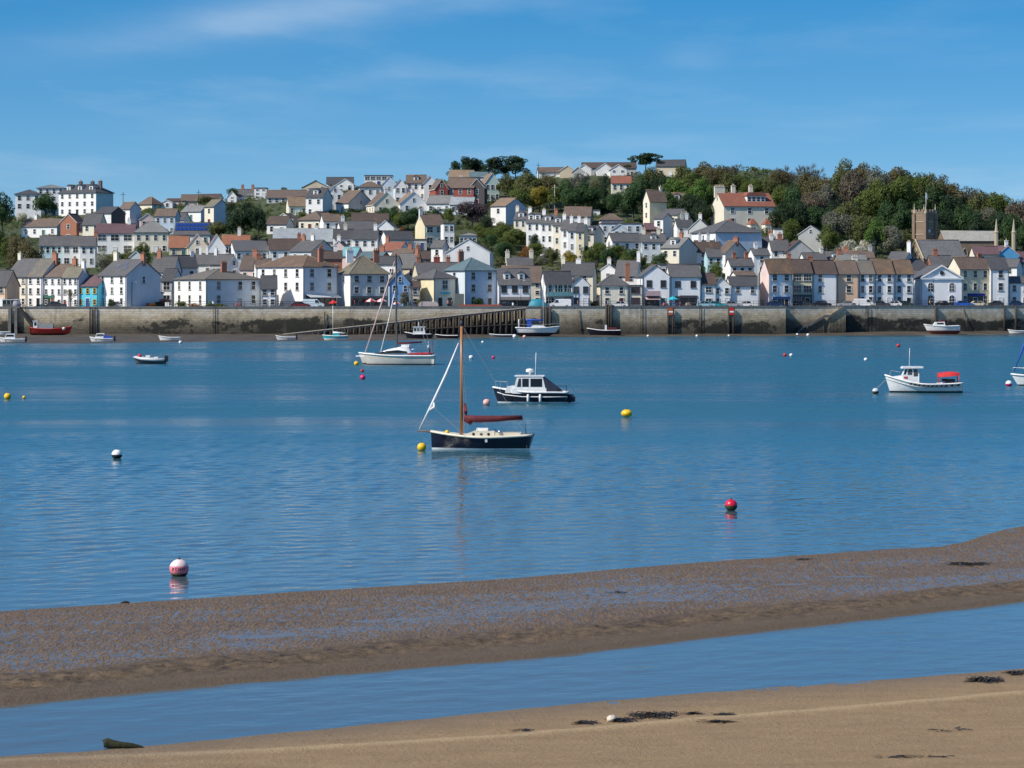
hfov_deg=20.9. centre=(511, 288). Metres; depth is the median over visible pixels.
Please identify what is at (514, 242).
leafy tree
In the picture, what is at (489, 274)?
window
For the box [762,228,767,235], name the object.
leafy tree
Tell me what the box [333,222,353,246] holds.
house
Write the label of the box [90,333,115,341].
motor boat
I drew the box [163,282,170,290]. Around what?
window
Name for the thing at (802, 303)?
parked car
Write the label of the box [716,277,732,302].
house
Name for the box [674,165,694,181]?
leafy tree
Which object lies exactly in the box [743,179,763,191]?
leafy tree
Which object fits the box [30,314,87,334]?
work boat
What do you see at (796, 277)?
window
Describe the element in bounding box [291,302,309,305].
parked car
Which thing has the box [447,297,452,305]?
door
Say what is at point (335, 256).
house
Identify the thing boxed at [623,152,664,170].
cedar tree
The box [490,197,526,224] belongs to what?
house
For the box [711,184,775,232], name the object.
house
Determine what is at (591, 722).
seaweed
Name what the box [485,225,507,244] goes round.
leafy tree
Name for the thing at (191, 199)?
house
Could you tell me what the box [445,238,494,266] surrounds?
house
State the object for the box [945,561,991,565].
seaweed
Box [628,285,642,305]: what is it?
house
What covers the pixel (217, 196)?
house
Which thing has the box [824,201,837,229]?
leafy tree
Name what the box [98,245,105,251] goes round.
window
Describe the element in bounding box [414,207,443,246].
house
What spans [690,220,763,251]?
house
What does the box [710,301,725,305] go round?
parked car
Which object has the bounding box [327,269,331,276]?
window
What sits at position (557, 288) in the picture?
window
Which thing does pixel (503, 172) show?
leafy tree
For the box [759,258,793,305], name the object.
house
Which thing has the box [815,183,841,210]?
leafy tree
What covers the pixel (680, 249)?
house
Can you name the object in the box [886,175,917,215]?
leafy tree
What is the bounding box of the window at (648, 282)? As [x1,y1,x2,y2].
[646,280,652,287]
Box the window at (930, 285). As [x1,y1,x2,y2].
[928,283,932,291]
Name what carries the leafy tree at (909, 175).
on the hillside
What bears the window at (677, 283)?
in the house at (685, 283)
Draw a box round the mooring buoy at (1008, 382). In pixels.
[1006,380,1011,385]
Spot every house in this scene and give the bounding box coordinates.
[0,270,20,305]
[10,251,39,305]
[21,213,62,237]
[25,251,59,305]
[38,235,62,263]
[43,256,77,305]
[59,213,82,234]
[61,235,81,265]
[62,259,89,305]
[79,230,97,267]
[79,275,102,305]
[82,213,106,235]
[95,206,125,222]
[95,217,136,254]
[97,250,161,305]
[120,202,141,226]
[128,250,146,258]
[133,221,170,252]
[138,197,163,209]
[139,213,154,226]
[152,248,182,274]
[154,209,180,234]
[161,199,174,207]
[161,268,181,305]
[166,198,185,206]
[168,235,189,254]
[171,249,197,276]
[172,260,260,305]
[174,222,212,242]
[180,212,190,221]
[181,194,201,204]
[181,205,204,221]
[186,233,206,254]
[194,244,213,272]
[199,194,223,199]
[204,199,228,224]
[208,233,226,253]
[209,246,233,269]
[222,226,250,253]
[227,191,238,202]
[227,256,239,272]
[229,240,268,263]
[237,184,254,199]
[239,248,263,276]
[253,252,271,277]
[254,187,268,199]
[256,246,340,305]
[260,275,277,305]
[266,190,306,203]
[266,216,293,233]
[267,232,301,260]
[273,225,333,245]
[280,213,298,227]
[285,196,305,214]
[289,233,333,255]
[297,211,329,227]
[301,180,329,192]
[305,188,332,214]
[311,243,342,271]
[319,214,340,228]
[326,177,353,186]
[329,184,343,210]
[331,234,349,249]
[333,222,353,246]
[335,190,370,212]
[336,178,355,190]
[336,215,375,228]
[338,248,389,305]
[342,247,361,268]
[351,213,388,225]
[352,223,379,250]
[356,244,389,260]
[357,181,382,199]
[364,175,393,184]
[366,187,398,212]
[376,256,402,278]
[378,220,399,236]
[379,230,414,248]
[381,176,395,197]
[383,235,407,255]
[388,270,411,305]
[391,242,414,255]
[394,179,406,200]
[397,187,426,212]
[399,246,422,279]
[406,175,426,199]
[409,280,420,305]
[411,269,457,305]
[412,255,457,276]
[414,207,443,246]
[414,243,430,261]
[423,176,434,201]
[426,195,454,213]
[428,179,448,194]
[430,240,449,261]
[440,223,454,249]
[442,249,497,303]
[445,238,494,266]
[447,178,475,196]
[448,170,474,177]
[449,197,476,214]
[458,233,477,242]
[469,172,487,180]
[471,178,487,206]
[482,172,499,200]
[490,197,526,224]
[496,268,531,305]
[501,265,541,298]
[505,248,533,264]
[513,205,527,240]
[525,206,541,253]
[536,167,563,177]
[539,271,572,305]
[540,208,557,255]
[552,216,562,255]
[559,165,573,177]
[560,212,573,256]
[561,255,596,301]
[564,206,593,225]
[567,214,580,261]
[570,275,591,305]
[571,166,584,179]
[575,216,588,260]
[580,164,591,175]
[581,162,636,174]
[588,225,604,248]
[593,210,600,214]
[595,163,610,175]
[595,262,629,305]
[598,213,623,222]
[598,223,641,244]
[600,257,615,280]
[605,233,640,259]
[608,164,626,177]
[609,223,627,232]
[610,175,631,193]
[614,249,641,284]
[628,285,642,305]
[635,264,670,305]
[640,227,665,262]
[642,185,667,223]
[643,223,661,232]
[653,213,673,238]
[655,159,686,176]
[657,264,700,270]
[660,231,698,263]
[662,209,691,235]
[665,264,701,305]
[667,192,685,208]
[673,211,692,236]
[688,212,708,239]
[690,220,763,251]
[694,232,720,264]
[701,272,716,301]
[703,249,722,271]
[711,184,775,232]
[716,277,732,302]
[720,236,747,272]
[724,251,754,279]
[726,276,760,305]
[730,271,756,275]
[748,241,770,275]
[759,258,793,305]
[762,230,772,247]
[767,232,788,257]
[783,240,813,258]
[786,252,813,305]
[797,225,825,251]
[799,246,827,259]
[807,254,837,305]
[823,245,848,259]
[833,247,866,259]
[834,260,859,303]
[843,244,875,259]
[852,254,875,301]
[869,259,894,302]
[887,240,912,258]
[891,259,914,303]
[910,258,926,269]
[926,247,951,266]
[947,252,989,302]
[969,246,999,256]
[985,257,1009,304]
[997,238,1019,257]
[1005,258,1022,275]
[1009,276,1023,302]
[1015,251,1023,274]
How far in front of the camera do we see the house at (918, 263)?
704.90 m
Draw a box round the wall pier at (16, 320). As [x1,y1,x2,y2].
[14,308,17,333]
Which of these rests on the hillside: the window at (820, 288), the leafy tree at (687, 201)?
the leafy tree at (687, 201)
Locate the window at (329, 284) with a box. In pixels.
[327,282,331,290]
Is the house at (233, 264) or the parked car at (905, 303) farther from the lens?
the house at (233, 264)
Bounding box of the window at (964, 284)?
[963,283,967,290]
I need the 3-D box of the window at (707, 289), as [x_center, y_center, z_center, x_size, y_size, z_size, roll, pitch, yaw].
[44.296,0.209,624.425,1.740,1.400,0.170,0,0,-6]
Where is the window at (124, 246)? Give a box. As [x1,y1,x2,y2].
[123,245,131,251]
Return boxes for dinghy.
[159,336,180,340]
[275,334,296,339]
[418,301,438,305]
[435,333,458,337]
[1008,329,1023,333]
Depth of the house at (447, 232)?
719.43 m
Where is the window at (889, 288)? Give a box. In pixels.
[887,286,891,292]
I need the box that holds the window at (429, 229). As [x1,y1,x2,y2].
[427,227,432,232]
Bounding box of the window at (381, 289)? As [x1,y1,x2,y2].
[379,287,384,293]
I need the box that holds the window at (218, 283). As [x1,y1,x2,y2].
[216,281,220,289]
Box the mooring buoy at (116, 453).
[112,449,121,458]
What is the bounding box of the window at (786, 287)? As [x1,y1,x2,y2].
[784,285,789,292]
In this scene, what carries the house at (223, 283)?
on the hillside
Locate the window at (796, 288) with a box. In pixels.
[793,285,801,292]
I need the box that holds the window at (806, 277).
[803,274,811,280]
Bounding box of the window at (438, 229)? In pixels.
[436,227,440,232]
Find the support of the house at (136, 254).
on the hillside
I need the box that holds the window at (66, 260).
[64,258,68,263]
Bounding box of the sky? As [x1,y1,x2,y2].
[0,0,1023,215]
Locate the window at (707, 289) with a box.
[705,287,712,292]
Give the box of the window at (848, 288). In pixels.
[846,286,851,292]
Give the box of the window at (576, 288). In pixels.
[573,286,578,293]
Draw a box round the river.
[0,335,1023,755]
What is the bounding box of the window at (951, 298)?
[949,295,954,303]
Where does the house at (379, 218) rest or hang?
on the hillside
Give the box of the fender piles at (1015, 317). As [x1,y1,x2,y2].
[1015,306,1016,329]
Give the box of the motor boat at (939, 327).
[923,320,959,333]
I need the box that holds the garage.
[414,239,427,249]
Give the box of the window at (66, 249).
[64,247,68,252]
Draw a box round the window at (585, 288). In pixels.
[583,286,588,293]
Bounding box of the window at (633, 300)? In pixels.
[631,298,639,304]
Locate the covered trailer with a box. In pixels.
[529,299,545,305]
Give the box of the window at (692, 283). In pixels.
[690,281,695,287]
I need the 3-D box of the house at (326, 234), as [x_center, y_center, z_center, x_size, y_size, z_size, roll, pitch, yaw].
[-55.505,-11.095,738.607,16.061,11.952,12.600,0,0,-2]
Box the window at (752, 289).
[750,287,755,293]
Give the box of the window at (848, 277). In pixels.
[846,275,851,281]
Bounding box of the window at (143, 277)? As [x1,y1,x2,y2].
[142,276,145,283]
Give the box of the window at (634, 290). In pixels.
[631,287,639,293]
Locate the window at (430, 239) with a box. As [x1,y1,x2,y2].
[427,237,432,242]
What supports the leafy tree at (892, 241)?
on the hillside
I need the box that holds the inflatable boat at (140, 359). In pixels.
[133,354,167,363]
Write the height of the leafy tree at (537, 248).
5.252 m
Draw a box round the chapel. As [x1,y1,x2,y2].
[914,265,963,304]
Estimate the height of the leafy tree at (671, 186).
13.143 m
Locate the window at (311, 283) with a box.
[309,282,314,290]
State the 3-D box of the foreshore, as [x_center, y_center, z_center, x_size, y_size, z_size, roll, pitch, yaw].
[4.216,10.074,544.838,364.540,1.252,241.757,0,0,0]
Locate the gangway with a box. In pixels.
[18,302,34,326]
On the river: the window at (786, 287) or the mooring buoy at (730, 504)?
the mooring buoy at (730, 504)
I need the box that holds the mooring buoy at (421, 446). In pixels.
[417,442,425,450]
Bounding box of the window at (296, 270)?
[295,269,298,276]
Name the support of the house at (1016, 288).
on the quay road
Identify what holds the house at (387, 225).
on the hillside
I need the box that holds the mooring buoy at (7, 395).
[4,392,10,398]
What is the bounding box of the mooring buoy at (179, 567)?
[169,556,188,576]
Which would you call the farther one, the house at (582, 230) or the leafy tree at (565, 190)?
the leafy tree at (565, 190)
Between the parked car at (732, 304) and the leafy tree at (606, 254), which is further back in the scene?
the leafy tree at (606, 254)
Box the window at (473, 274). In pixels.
[471,272,475,279]
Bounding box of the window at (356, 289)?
[354,287,359,293]
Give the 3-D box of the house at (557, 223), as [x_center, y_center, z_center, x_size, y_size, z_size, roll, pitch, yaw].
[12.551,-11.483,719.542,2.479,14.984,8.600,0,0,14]
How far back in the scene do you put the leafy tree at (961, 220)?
782.52 m
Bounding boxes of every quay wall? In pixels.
[0,306,785,333]
[786,305,1023,331]
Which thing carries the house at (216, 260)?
on the hillside
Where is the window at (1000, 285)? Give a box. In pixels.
[998,283,1002,290]
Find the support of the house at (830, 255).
on the hillside
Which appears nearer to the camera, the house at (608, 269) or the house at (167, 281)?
the house at (167, 281)
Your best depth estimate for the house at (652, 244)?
707.91 m
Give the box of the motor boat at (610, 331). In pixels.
[587,325,620,334]
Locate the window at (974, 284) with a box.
[973,283,977,290]
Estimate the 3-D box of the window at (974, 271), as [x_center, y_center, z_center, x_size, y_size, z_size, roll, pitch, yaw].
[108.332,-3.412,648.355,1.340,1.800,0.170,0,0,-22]
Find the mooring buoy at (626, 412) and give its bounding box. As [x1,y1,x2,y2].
[621,408,631,416]
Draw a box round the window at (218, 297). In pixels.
[216,295,220,303]
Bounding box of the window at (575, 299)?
[573,298,578,304]
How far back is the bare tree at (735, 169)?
867.36 m
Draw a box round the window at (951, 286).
[949,283,954,291]
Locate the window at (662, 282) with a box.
[660,280,666,287]
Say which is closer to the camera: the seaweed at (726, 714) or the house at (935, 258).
the seaweed at (726, 714)
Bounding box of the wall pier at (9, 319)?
[8,308,10,330]
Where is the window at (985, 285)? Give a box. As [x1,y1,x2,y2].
[983,283,987,290]
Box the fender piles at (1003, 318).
[1003,306,1004,330]
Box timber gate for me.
[455,294,463,305]
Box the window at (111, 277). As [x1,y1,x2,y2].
[110,276,113,283]
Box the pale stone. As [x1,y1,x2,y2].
[606,715,616,721]
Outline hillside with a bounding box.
[0,171,1022,305]
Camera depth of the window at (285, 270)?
615.58 m
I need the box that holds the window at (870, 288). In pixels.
[868,286,872,292]
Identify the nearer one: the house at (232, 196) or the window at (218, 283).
the window at (218, 283)
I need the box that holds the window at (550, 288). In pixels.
[545,286,553,292]
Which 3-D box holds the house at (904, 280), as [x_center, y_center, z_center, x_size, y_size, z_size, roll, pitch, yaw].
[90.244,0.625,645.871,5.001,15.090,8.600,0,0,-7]
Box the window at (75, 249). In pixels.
[73,247,77,252]
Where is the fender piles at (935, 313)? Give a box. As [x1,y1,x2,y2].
[935,306,936,321]
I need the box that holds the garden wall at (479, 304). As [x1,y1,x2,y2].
[459,304,500,305]
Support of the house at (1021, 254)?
on the hillside
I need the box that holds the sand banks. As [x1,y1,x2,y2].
[0,526,1023,767]
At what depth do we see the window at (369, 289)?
613.63 m
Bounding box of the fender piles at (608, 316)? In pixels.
[605,304,612,329]
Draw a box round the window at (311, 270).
[310,269,313,276]
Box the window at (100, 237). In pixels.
[98,235,105,240]
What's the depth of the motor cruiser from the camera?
251.58 m
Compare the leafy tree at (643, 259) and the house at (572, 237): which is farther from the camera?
the house at (572, 237)
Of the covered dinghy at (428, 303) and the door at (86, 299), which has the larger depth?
the covered dinghy at (428, 303)
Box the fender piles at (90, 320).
[89,307,95,333]
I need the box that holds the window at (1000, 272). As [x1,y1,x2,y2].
[998,270,1002,277]
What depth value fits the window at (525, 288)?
617.39 m
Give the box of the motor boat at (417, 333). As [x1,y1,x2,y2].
[405,322,432,338]
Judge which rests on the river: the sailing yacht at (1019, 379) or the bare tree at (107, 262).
the sailing yacht at (1019, 379)
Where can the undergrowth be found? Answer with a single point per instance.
(499, 260)
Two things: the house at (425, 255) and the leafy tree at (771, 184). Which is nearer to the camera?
the house at (425, 255)
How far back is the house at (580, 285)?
619.21 m
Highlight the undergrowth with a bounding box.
[0,166,1023,295]
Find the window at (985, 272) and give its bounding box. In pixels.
[983,270,987,277]
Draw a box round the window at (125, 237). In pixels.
[123,235,131,240]
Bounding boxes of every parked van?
[302,299,324,305]
[549,299,570,305]
[854,299,875,304]
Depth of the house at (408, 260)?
653.79 m
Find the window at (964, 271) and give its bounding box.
[963,270,966,277]
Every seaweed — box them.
[574,720,597,724]
[604,717,637,721]
[626,710,681,718]
[682,711,701,714]
[695,719,737,722]
[713,712,735,715]
[870,755,953,757]
[927,727,971,731]
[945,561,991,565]
[966,676,1004,683]
[1001,670,1023,674]
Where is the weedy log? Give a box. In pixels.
[102,738,144,748]
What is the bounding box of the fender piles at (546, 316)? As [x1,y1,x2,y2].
[540,307,551,326]
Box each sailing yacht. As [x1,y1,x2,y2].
[323,308,347,339]
[358,254,435,364]
[418,321,534,450]
[515,275,559,335]
[1011,343,1023,385]
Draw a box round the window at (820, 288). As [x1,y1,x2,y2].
[818,286,822,292]
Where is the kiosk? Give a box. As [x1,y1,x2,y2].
[2,299,20,305]
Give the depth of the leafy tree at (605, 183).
805.29 m
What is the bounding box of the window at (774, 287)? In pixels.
[772,285,777,292]
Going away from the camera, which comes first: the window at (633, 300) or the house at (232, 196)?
the window at (633, 300)
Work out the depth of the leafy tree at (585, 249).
703.64 m
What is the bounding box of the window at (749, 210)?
[747,208,751,213]
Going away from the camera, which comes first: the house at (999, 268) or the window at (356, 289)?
the window at (356, 289)
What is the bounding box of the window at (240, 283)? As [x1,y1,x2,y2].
[238,281,242,289]
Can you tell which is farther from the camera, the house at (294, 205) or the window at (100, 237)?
the house at (294, 205)
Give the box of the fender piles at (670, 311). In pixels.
[667,308,673,333]
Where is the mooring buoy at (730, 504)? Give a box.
[725,498,736,510]
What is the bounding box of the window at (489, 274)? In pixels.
[487,272,491,279]
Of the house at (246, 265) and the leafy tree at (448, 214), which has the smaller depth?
the house at (246, 265)
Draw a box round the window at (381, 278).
[379,276,384,282]
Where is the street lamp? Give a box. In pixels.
[758,260,758,305]
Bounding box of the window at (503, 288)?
[501,286,506,292]
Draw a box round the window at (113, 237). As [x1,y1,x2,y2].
[111,235,118,240]
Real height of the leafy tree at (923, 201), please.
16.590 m
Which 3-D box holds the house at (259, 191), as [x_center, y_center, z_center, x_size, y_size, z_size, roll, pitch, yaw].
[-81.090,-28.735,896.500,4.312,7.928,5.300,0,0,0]
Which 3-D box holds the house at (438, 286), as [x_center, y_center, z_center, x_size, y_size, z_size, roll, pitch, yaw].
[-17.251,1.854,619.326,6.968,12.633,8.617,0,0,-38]
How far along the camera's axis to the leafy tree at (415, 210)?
778.77 m
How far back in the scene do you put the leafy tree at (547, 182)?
809.05 m
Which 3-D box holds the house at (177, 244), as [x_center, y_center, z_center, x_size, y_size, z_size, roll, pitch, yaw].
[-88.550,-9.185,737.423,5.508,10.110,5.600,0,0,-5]
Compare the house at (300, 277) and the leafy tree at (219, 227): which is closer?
the house at (300, 277)
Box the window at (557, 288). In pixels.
[555,286,562,291]
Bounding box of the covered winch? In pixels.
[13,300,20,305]
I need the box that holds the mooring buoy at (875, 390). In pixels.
[872,387,878,393]
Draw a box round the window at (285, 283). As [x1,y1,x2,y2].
[283,282,287,290]
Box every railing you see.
[43,301,124,305]
[167,301,266,305]
[268,301,330,305]
[578,301,764,305]
[925,301,1002,304]
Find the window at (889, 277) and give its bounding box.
[887,275,891,281]
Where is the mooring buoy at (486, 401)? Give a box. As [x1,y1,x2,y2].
[483,398,489,404]
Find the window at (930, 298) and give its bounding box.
[928,295,932,304]
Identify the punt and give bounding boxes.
[490,334,513,336]
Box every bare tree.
[65,288,75,305]
[95,245,107,271]
[100,258,112,268]
[590,174,602,188]
[729,163,741,174]
[785,166,796,187]
[795,163,817,176]
[809,167,826,182]
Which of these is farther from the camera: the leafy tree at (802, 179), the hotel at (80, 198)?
the hotel at (80, 198)
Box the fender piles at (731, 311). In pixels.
[728,308,734,333]
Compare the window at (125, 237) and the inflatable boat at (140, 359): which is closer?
the inflatable boat at (140, 359)
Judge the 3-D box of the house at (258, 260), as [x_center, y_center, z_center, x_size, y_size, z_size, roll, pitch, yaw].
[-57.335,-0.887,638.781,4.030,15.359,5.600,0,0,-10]
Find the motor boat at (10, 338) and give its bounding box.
[0,333,26,341]
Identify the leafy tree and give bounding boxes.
[0,192,14,231]
[0,231,9,260]
[5,236,38,268]
[18,243,43,257]
[32,191,58,218]
[133,241,150,262]
[206,220,226,235]
[225,201,261,233]
[225,202,240,233]
[226,188,237,194]
[248,207,266,239]
[378,207,391,220]
[383,205,402,221]
[391,211,409,227]
[399,292,409,305]
[400,209,417,229]
[408,207,423,216]
[426,207,442,216]
[442,208,454,221]
[453,201,489,228]
[472,222,485,231]
[476,228,487,237]
[480,216,494,229]
[482,234,499,250]
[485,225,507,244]
[493,241,514,263]
[496,173,516,194]
[496,221,510,229]
[496,235,518,246]
[498,165,509,176]
[502,228,525,249]
[507,188,529,204]
[513,172,524,187]
[514,171,543,195]
[518,235,525,245]
[527,195,540,211]
[528,243,545,257]
[529,186,549,211]
[530,234,537,255]
[540,174,559,208]
[545,185,563,207]
[546,248,560,265]
[551,178,576,206]
[562,189,583,206]
[563,250,577,261]
[569,173,589,187]
[572,181,595,205]
[580,246,588,254]
[580,249,594,261]
[583,186,602,206]
[588,242,606,266]
[599,174,610,202]
[599,248,618,264]
[604,193,620,213]
[606,244,627,257]
[609,192,624,213]
[619,202,636,218]
[619,251,632,259]
[621,183,643,222]
[627,248,637,259]
[629,175,655,208]
[633,254,646,265]
[642,166,663,184]
[649,175,672,189]
[650,252,669,263]
[662,177,686,191]
[665,189,679,208]
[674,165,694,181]
[676,193,704,217]
[678,171,709,191]
[682,176,713,206]
[687,161,715,178]
[689,200,713,221]
[701,164,729,185]
[707,261,723,276]
[718,171,739,191]
[725,175,748,191]
[740,181,761,191]
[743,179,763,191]
[761,178,778,193]
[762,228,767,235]
[768,168,791,191]
[768,200,794,226]
[771,184,788,217]
[782,184,807,210]
[782,218,800,242]
[789,199,812,231]
[796,171,820,200]
[801,191,827,212]
[802,177,836,202]
[804,205,827,228]
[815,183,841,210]
[817,224,840,250]
[821,211,852,250]
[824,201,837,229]
[830,158,860,206]
[833,201,861,238]
[838,169,867,205]
[846,161,869,189]
[848,215,881,242]
[853,189,885,218]
[863,217,888,258]
[864,165,889,190]
[864,179,898,215]
[875,200,903,227]
[875,225,903,250]
[876,165,906,187]
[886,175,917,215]
[892,199,912,249]
[896,170,916,184]
[897,229,913,250]
[902,172,930,206]
[912,185,951,213]
[914,172,946,203]
[931,194,966,221]
[937,174,955,203]
[937,209,953,234]
[940,182,974,229]
[949,204,982,229]
[958,188,986,209]
[964,213,989,230]
[965,192,991,221]
[972,207,996,230]
[984,192,1006,213]
[986,211,1009,245]
[989,193,1015,214]
[998,213,1023,247]
[1004,203,1019,216]
[1011,199,1023,225]
[1011,224,1023,250]
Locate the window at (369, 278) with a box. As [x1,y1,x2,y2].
[366,276,372,282]
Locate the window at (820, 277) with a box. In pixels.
[818,275,822,281]
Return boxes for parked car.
[47,302,66,305]
[107,302,120,305]
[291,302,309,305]
[499,301,516,305]
[612,301,627,305]
[696,301,714,305]
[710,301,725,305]
[725,301,741,305]
[741,301,752,305]
[766,301,784,305]
[795,301,813,305]
[813,301,831,305]
[837,301,855,305]
[873,301,889,304]
[888,301,901,304]
[899,301,913,304]
[935,301,953,304]
[954,301,972,304]
[971,301,987,304]
[988,301,1003,304]
[1008,301,1023,304]
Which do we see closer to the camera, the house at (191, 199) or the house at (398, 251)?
the house at (398, 251)
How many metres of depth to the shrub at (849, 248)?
727.05 m
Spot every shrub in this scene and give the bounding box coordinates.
[16,212,26,221]
[108,299,114,305]
[119,251,133,258]
[159,298,171,305]
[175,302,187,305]
[197,196,213,204]
[296,212,307,215]
[326,209,341,214]
[342,208,362,214]
[473,298,483,303]
[517,246,533,258]
[536,247,556,263]
[585,203,612,211]
[698,263,705,271]
[834,244,850,250]
[839,239,866,249]
[859,238,877,254]
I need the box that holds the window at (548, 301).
[546,297,553,304]
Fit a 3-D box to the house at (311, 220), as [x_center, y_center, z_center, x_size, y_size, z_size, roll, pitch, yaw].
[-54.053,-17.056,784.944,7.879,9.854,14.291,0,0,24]
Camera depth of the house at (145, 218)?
820.17 m
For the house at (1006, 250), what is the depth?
725.53 m
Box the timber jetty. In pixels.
[286,307,525,334]
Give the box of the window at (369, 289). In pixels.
[366,287,372,293]
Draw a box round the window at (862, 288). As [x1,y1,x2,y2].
[860,286,864,292]
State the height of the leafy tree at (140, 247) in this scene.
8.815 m
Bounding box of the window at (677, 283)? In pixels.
[675,281,680,287]
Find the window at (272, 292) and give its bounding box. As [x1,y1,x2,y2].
[270,290,274,295]
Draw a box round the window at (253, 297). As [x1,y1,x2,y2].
[251,295,255,303]
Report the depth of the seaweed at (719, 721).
65.32 m
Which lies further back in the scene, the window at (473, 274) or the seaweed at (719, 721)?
the window at (473, 274)
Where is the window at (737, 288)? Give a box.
[735,287,740,293]
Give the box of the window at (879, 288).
[877,286,881,292]
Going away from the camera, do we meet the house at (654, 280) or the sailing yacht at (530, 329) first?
the sailing yacht at (530, 329)
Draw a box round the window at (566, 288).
[564,286,570,291]
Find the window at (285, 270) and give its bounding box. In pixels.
[284,269,287,276]
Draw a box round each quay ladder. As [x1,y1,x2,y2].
[699,306,701,332]
[866,305,867,331]
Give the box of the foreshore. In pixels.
[0,331,1023,342]
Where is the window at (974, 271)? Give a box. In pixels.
[973,270,976,277]
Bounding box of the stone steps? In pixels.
[797,305,845,332]
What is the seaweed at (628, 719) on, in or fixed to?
on the sand banks
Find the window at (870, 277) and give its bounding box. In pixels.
[868,275,872,281]
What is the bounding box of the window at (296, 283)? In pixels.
[295,282,298,290]
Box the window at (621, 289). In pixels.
[619,287,623,293]
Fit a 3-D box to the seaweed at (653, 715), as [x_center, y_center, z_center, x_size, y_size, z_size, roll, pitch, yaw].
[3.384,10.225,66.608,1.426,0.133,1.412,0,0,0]
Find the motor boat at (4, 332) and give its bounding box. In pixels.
[0,331,10,334]
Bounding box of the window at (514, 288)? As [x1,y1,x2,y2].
[512,286,516,292]
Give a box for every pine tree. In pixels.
[447,160,461,173]
[460,156,477,170]
[471,158,483,171]
[480,156,510,176]
[504,155,529,176]
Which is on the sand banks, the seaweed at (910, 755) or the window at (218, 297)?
the seaweed at (910, 755)
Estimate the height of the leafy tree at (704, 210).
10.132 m
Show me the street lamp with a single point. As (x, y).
(758, 282)
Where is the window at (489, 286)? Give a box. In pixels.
[487,284,491,291]
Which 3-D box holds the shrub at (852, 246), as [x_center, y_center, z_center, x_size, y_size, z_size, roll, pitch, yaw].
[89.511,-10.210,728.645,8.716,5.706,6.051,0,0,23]
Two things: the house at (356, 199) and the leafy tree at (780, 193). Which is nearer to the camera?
the leafy tree at (780, 193)
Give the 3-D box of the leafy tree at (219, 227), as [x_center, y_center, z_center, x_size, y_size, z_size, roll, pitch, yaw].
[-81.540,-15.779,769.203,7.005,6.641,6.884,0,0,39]
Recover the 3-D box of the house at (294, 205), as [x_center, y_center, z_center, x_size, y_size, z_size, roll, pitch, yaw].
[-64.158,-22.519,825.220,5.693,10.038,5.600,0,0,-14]
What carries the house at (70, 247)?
on the hillside
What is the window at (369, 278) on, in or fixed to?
in the house at (362, 280)
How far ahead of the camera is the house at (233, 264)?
650.61 m
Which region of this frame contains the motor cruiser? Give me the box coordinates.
[492,360,575,402]
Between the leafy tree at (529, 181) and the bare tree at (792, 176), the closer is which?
the leafy tree at (529, 181)
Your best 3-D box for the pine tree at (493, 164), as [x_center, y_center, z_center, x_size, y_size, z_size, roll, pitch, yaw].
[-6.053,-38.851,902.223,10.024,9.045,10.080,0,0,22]
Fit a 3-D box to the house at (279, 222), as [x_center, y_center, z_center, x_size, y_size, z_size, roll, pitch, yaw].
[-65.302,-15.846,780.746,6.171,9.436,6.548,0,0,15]
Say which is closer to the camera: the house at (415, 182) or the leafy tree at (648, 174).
the leafy tree at (648, 174)
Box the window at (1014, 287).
[1012,285,1016,291]
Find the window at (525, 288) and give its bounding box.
[523,286,527,292]
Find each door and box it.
[36,298,39,305]
[85,298,89,305]
[420,242,424,249]
[437,297,442,305]
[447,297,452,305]
[487,298,491,303]
[583,298,587,305]
[906,297,911,302]
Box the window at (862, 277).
[860,275,864,281]
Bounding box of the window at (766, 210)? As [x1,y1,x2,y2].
[764,208,768,213]
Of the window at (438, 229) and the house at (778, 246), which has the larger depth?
the window at (438, 229)
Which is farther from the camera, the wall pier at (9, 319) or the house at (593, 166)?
the house at (593, 166)
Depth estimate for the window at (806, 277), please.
635.12 m
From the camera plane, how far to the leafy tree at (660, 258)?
689.46 m
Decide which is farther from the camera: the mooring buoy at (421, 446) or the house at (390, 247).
the house at (390, 247)
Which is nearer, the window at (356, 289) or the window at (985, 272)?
the window at (356, 289)
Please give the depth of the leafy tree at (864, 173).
822.22 m
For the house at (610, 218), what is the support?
on the hillside
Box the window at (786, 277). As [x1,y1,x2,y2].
[784,275,788,280]
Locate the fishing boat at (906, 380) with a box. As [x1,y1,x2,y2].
[877,348,962,392]
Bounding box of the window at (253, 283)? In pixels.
[251,281,255,289]
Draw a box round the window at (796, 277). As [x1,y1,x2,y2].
[793,274,801,280]
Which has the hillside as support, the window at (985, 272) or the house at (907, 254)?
the house at (907, 254)
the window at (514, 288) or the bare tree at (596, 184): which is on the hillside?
the bare tree at (596, 184)
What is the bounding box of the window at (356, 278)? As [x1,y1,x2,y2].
[354,276,359,282]
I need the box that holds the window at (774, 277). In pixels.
[772,275,776,280]
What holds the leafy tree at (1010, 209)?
on the hillside
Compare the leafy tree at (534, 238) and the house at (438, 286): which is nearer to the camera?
the house at (438, 286)
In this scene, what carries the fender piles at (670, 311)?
in the river
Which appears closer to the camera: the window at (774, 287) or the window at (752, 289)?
the window at (752, 289)
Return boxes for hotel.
[14,189,43,217]
[37,185,66,215]
[57,180,114,215]
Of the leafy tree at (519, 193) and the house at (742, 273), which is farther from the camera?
the leafy tree at (519, 193)
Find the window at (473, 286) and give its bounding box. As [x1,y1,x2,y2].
[471,284,475,291]
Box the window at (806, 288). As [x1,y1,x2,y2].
[803,285,811,292]
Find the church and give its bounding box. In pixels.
[911,194,1015,263]
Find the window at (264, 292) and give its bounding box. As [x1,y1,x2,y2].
[262,290,267,295]
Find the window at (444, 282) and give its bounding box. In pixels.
[442,280,448,289]
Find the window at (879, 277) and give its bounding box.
[877,275,881,281]
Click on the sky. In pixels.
(161, 100)

